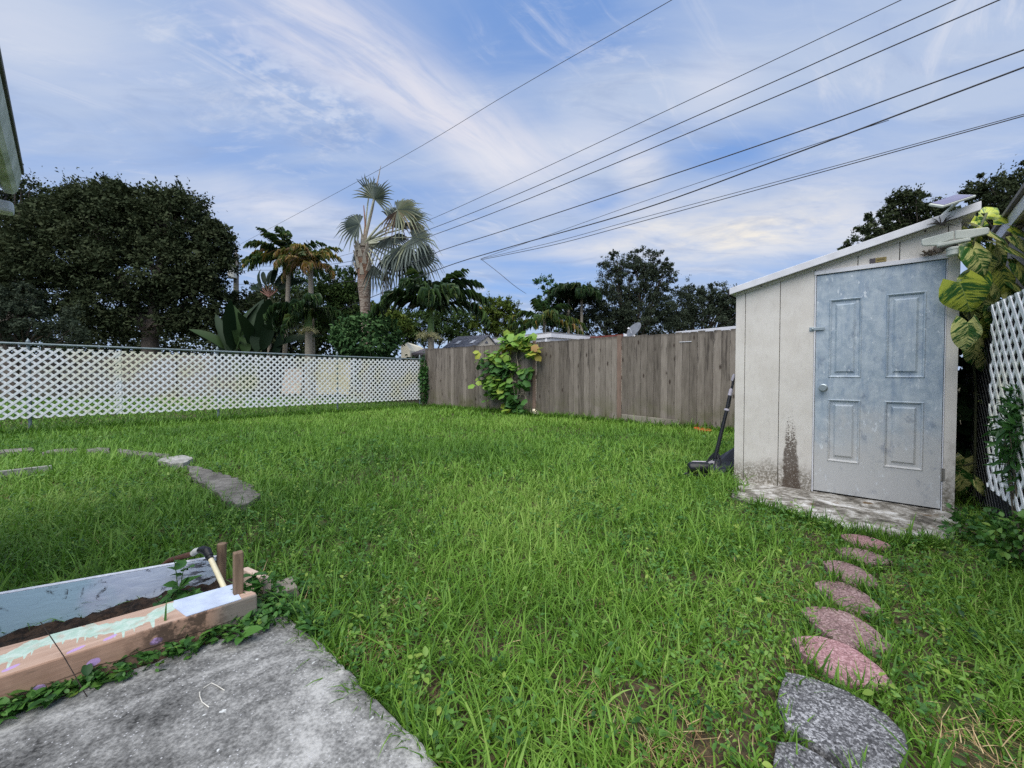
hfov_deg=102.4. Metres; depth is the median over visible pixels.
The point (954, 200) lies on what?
solar panel
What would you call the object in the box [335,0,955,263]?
overhead wire
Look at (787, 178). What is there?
overhead wire
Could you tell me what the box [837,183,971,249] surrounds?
oak tree
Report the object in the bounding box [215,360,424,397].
old board fence
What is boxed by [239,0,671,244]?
overhead wire
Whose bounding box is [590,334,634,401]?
red roof house
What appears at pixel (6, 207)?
eave floodlight
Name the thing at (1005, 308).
garden trellis
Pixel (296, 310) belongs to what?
crownshaft palm
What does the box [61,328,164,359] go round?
hedge bush
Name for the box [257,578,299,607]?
wood offcut
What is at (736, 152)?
overhead wire
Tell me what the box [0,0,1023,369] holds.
sky
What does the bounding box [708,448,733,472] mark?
black sheet
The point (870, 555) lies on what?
stepping stone
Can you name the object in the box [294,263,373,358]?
dark tree
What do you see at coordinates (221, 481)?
garden path
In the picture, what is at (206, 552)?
hammer
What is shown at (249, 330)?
paddle leaf plant
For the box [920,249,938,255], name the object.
mud nest
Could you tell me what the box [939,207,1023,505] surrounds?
pothos vine
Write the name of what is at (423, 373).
corner creeper
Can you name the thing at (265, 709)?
patio slab
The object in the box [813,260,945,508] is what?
door
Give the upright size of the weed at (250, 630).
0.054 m
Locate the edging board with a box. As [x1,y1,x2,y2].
[0,465,51,479]
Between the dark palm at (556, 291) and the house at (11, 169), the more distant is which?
the dark palm at (556, 291)
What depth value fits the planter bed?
1.63 m
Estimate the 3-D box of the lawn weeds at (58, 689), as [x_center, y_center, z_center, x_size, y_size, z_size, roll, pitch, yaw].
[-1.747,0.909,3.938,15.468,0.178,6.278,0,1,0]
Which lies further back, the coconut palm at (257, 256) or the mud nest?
the coconut palm at (257, 256)
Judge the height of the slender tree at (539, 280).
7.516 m
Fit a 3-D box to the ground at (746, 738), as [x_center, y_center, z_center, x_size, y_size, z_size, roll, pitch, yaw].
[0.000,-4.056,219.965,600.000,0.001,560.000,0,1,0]
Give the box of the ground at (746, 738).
[0,378,1023,767]
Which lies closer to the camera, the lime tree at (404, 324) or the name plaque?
the name plaque
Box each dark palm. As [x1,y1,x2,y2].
[547,281,587,333]
[556,283,601,331]
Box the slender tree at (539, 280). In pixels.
[532,273,571,332]
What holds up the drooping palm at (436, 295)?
on the ground at (746, 738)
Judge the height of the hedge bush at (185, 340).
5.408 m
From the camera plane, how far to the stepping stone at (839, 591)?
1.91 m
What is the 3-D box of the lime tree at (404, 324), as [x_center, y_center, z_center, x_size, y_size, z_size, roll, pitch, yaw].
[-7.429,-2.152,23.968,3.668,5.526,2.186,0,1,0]
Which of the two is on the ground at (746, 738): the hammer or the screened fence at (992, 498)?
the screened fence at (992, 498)
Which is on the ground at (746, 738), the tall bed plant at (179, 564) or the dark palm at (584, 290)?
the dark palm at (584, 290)
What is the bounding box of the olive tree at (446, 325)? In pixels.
[389,300,482,347]
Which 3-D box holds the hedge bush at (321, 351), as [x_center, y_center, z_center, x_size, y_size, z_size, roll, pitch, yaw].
[-10.070,-2.274,23.885,4.783,5.720,4.182,0,1,0]
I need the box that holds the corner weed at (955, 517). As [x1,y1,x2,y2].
[935,503,1016,547]
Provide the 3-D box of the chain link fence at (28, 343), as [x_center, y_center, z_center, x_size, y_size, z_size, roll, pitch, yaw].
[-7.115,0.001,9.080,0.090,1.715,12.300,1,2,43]
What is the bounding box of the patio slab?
[0,614,437,767]
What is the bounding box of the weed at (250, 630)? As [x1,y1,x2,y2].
[222,625,262,645]
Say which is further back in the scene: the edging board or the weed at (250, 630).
the edging board
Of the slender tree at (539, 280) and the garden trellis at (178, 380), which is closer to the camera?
the garden trellis at (178, 380)
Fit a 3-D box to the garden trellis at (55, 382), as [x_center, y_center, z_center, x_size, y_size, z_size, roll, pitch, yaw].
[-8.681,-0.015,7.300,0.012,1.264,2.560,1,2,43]
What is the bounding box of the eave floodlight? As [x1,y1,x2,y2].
[0,192,14,215]
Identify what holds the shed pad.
on the ground at (746, 738)
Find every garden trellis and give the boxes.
[0,347,121,419]
[115,351,256,413]
[256,356,354,406]
[353,359,419,402]
[986,289,1023,510]
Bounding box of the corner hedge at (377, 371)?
[352,353,423,399]
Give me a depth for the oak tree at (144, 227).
20.38 m
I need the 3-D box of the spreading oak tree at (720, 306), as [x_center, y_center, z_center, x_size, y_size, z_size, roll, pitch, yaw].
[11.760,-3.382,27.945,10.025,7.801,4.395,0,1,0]
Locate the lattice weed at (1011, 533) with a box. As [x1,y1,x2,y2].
[975,507,1023,568]
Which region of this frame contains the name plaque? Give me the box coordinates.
[870,257,886,262]
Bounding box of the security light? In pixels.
[921,227,989,256]
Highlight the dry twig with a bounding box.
[40,622,87,696]
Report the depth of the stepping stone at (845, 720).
1.21 m
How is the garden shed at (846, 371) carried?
on the shed pad
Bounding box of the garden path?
[0,447,260,511]
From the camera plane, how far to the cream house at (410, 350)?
24.34 m
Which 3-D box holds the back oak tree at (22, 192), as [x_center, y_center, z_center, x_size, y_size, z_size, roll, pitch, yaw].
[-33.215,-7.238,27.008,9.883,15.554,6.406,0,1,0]
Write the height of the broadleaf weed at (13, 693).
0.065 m
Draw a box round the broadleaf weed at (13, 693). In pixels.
[7,687,46,704]
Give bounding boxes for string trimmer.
[682,374,734,476]
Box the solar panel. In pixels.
[929,194,975,214]
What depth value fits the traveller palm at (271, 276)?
19.91 m
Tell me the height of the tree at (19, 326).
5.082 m
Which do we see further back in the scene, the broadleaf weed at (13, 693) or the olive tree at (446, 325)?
the olive tree at (446, 325)
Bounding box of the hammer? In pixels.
[161,546,226,586]
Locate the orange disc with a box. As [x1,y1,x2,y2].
[694,427,711,431]
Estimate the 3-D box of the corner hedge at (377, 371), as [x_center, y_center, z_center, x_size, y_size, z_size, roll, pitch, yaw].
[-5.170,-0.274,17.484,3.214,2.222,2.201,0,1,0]
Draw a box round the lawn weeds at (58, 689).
[0,431,1023,767]
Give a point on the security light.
(940, 243)
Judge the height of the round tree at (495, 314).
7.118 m
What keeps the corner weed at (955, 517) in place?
on the ground at (746, 738)
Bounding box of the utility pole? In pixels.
[227,253,238,360]
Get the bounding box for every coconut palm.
[240,225,326,377]
[502,297,587,334]
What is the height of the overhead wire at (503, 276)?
1.283 m
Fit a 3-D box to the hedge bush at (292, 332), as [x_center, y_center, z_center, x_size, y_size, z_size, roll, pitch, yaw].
[-13.346,-2.856,24.934,4.398,6.716,3.933,1,2,30]
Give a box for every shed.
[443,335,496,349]
[676,326,735,354]
[728,201,981,512]
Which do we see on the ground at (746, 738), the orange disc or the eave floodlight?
the orange disc
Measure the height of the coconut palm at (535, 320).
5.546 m
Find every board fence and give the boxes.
[0,354,214,397]
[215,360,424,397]
[425,329,735,429]
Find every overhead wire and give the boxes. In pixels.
[236,49,1023,284]
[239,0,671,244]
[246,0,999,270]
[249,0,900,263]
[294,66,1023,327]
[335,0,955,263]
[481,120,888,258]
[481,259,524,292]
[482,114,1023,258]
[482,115,1023,259]
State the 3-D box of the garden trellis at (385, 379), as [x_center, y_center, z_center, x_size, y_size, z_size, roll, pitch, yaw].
[-3.775,-0.111,12.650,0.012,1.264,2.280,1,2,43]
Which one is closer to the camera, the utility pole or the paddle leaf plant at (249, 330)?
the paddle leaf plant at (249, 330)
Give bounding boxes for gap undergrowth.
[942,298,1001,473]
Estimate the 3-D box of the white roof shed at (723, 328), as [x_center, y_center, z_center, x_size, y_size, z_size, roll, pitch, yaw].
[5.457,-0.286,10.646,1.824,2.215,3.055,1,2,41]
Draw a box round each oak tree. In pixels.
[0,164,58,383]
[0,166,244,378]
[550,245,690,335]
[634,274,736,334]
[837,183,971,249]
[953,154,1023,246]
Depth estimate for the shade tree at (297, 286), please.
25.52 m
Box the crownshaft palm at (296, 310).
[263,292,346,399]
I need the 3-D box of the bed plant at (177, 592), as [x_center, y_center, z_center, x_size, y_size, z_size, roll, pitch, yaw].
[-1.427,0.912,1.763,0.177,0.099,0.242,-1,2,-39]
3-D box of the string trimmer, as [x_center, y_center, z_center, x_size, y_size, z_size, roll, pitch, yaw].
[2.022,0.412,4.192,0.597,1.030,0.170,0,1,-4]
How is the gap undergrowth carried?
on the ground at (746, 738)
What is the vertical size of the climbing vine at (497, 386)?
2.380 m
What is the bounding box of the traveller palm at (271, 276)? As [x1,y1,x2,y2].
[250,267,304,379]
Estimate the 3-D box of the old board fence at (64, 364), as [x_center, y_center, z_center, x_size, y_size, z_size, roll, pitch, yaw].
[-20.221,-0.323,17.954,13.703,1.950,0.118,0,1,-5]
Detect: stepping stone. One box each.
[773,742,836,767]
[776,672,907,767]
[791,636,891,693]
[801,606,892,659]
[815,580,882,621]
[822,560,879,590]
[835,547,892,570]
[841,534,890,552]
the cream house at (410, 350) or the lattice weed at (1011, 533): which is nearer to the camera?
the lattice weed at (1011, 533)
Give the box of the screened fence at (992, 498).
[962,292,1023,536]
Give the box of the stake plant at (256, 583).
[226,570,278,592]
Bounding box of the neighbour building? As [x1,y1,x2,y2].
[991,183,1023,288]
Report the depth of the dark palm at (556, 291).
24.73 m
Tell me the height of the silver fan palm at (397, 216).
9.382 m
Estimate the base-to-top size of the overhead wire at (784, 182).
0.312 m
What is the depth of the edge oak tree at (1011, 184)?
13.13 m
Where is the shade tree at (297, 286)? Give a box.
[239,268,327,350]
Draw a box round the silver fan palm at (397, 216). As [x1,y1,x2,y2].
[336,166,443,400]
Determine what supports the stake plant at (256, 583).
on the planter bed
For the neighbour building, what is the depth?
3.35 m
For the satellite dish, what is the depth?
13.92 m
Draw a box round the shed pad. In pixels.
[732,473,969,542]
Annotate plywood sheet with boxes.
[281,368,302,393]
[315,360,350,393]
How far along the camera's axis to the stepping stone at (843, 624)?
1.67 m
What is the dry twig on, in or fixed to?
on the planter bed
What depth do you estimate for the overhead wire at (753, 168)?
7.40 m
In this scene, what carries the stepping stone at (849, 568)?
on the ground at (746, 738)
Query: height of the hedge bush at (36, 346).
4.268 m
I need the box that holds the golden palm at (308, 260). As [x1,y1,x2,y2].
[272,243,342,397]
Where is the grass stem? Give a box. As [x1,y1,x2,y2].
[164,598,186,627]
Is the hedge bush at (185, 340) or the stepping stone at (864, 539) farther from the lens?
the hedge bush at (185, 340)
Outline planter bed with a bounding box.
[0,542,270,718]
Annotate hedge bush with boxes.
[11,334,70,383]
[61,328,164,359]
[159,324,240,378]
[210,280,299,390]
[251,285,325,360]
[294,302,372,376]
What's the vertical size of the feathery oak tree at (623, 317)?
9.152 m
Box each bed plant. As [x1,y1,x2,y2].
[153,575,202,606]
[168,551,194,586]
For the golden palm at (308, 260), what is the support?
on the ground at (746, 738)
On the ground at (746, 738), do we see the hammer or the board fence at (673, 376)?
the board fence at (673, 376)
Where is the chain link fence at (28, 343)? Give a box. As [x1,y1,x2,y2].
[0,338,421,429]
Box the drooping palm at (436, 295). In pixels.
[368,266,490,348]
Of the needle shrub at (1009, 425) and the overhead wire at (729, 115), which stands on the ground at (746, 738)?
the needle shrub at (1009, 425)
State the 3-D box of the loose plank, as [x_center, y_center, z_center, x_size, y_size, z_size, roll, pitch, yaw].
[2.853,0.768,8.558,1.248,0.205,0.030,1,2,43]
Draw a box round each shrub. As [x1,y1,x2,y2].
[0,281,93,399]
[326,310,408,403]
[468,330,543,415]
[981,379,1023,551]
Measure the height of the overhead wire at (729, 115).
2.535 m
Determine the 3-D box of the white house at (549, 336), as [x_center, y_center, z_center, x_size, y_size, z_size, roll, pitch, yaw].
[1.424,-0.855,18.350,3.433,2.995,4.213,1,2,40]
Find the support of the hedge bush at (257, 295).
on the ground at (746, 738)
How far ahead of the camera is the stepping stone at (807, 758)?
1.10 m
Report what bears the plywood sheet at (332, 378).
on the ground at (746, 738)
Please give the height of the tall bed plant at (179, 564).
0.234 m
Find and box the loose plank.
[622,414,679,427]
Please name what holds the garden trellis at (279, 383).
attached to the chain link fence at (28, 343)
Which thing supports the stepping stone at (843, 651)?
on the ground at (746, 738)
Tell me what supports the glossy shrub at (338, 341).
on the ground at (746, 738)
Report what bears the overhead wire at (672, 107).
attached to the utility pole
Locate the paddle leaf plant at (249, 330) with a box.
[189,299,323,399]
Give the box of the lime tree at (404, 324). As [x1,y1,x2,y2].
[357,301,414,344]
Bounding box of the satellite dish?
[627,322,640,336]
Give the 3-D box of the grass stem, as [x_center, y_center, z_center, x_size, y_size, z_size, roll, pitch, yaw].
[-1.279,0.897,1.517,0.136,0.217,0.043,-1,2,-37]
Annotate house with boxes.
[0,49,23,193]
[401,341,435,360]
[492,332,590,344]
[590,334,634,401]
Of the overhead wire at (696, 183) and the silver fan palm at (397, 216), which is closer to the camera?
the overhead wire at (696, 183)
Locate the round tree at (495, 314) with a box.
[468,291,522,337]
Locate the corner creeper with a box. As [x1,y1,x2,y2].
[416,351,429,405]
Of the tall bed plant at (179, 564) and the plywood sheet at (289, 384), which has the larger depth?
the plywood sheet at (289, 384)

